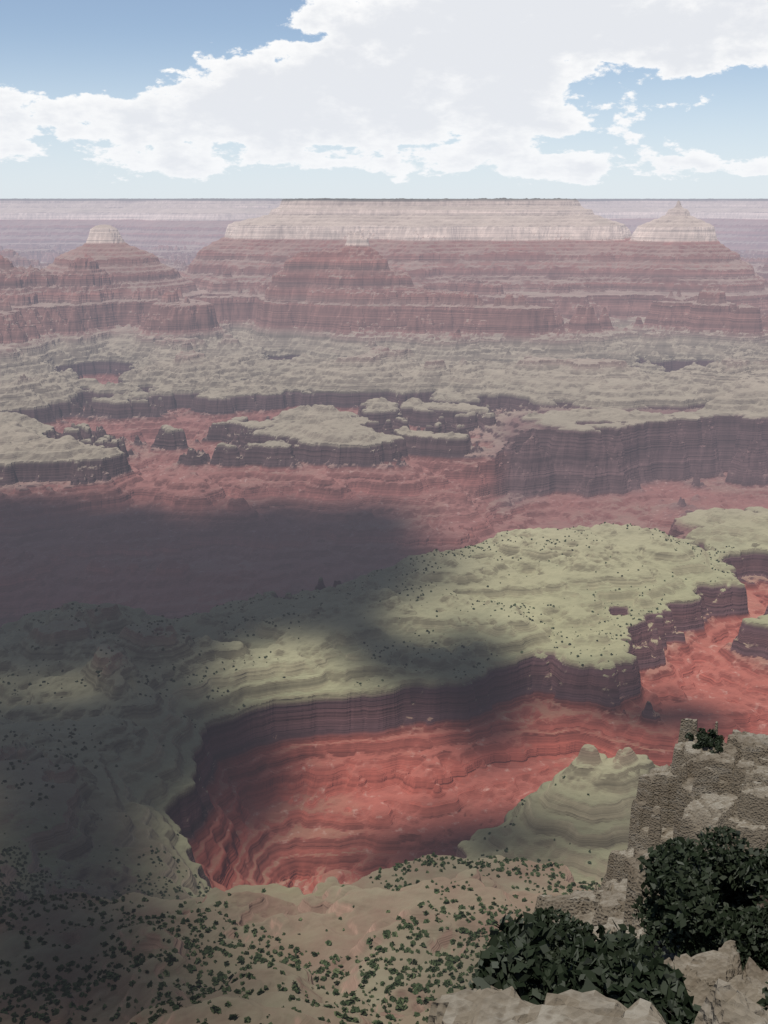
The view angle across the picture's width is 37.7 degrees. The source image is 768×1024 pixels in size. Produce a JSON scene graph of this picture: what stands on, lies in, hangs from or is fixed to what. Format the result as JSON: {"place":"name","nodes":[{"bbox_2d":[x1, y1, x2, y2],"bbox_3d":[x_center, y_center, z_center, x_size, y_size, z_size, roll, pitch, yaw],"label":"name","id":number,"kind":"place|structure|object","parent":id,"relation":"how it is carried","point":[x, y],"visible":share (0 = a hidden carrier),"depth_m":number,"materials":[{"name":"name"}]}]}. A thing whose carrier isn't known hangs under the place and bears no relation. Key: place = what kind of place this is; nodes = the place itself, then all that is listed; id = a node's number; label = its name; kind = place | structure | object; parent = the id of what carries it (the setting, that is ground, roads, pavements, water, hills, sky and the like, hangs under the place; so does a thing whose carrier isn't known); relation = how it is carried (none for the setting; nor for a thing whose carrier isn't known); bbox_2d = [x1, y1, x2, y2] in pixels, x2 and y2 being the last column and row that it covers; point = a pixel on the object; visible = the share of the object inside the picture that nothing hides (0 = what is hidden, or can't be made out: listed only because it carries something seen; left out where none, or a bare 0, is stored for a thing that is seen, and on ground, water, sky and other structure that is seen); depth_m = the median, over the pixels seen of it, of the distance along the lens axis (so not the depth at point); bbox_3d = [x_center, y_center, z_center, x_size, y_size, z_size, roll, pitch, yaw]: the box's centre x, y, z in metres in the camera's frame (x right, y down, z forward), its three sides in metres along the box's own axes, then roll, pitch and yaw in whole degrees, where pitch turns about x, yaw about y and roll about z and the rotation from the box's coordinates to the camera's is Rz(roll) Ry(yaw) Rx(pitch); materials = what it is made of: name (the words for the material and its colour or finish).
{"place":"outdoors","nodes":[
{"label":"outdoors","id":0,"kind":"place"},
{"bbox_2d":[0,198,767,1023],"bbox_3d":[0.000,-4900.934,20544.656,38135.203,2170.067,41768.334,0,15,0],"label":"canyon terrain","id":1,"kind":"structure","parent":0,"point":[210,404],"depth_m":3833.88,"materials":[{"name":"red stone"}]},
{"bbox_2d":[0,826,602,1023],"bbox_3d":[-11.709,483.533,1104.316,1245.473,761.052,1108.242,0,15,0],"label":"shrubs","id":2,"kind":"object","parent":1,"relation":"on","point":[170,959],"visible":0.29,"depth_m":888.41,"materials":[{"name":"green plant"}]},
{"bbox_2d":[0,522,733,863],"bbox_3d":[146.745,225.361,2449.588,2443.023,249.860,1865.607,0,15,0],"label":"shrubs","id":3,"kind":"object","parent":1,"relation":"on","point":[298,638],"visible":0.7,"depth_m":2466.09,"materials":[{"name":"green plant"}]},
{"bbox_2d":[427,718,767,1023],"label":"rock outcrop","id":4,"kind":"object","parent":1,"relation":"on","point":[690,792],"visible":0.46,"depth_m":41.07,"materials":[{"name":"stone"}]},
{"bbox_2d":[532,906,597,967],"bbox_3d":[4.815,11.359,28.654,2.887,2.365,2.723,0,15,0],"label":"juniper","id":5,"kind":"object","parent":4,"relation":"on","point":[567,927],"visible":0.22,"depth_m":28.31,"materials":[{"name":"green plant"}]},
{"bbox_2d":[468,911,701,1023],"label":"shrub","id":6,"kind":"object","parent":4,"relation":"on","point":[617,966],"visible":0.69,"depth_m":15.84,"materials":[{"name":"green plant"}]},
{"bbox_2d":[611,931,687,1002],"bbox_3d":[4.781,9.750,21.880,2.751,2.347,3.182,0,15,0],"label":"juniper","id":7,"kind":"object","parent":4,"relation":"on","point":[653,941],"depth_m":22.73,"materials":[{"name":"green plant"}]},
{"bbox_2d":[631,825,767,970],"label":"juniper","id":8,"kind":"object","parent":4,"relation":"on","point":[716,898],"visible":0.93,"depth_m":28.34,"materials":[{"name":"green plant"}]},
{"bbox_2d":[685,728,724,753],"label":"juniper","id":9,"kind":"object","parent":4,"relation":"on","point":[709,738],"visible":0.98,"depth_m":63.13,"materials":[{"name":"green plant"}]},
{"bbox_2d":[756,981,767,1010],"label":"shrub","id":10,"kind":"object","parent":4,"relation":"on","point":[763,1002],"visible":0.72,"depth_m":17.94,"materials":[{"name":"green plant"}]},
{"bbox_2d":[0,0,767,198],"label":"sky","id":11,"kind":"structure","parent":0,"point":[100,99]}
]}

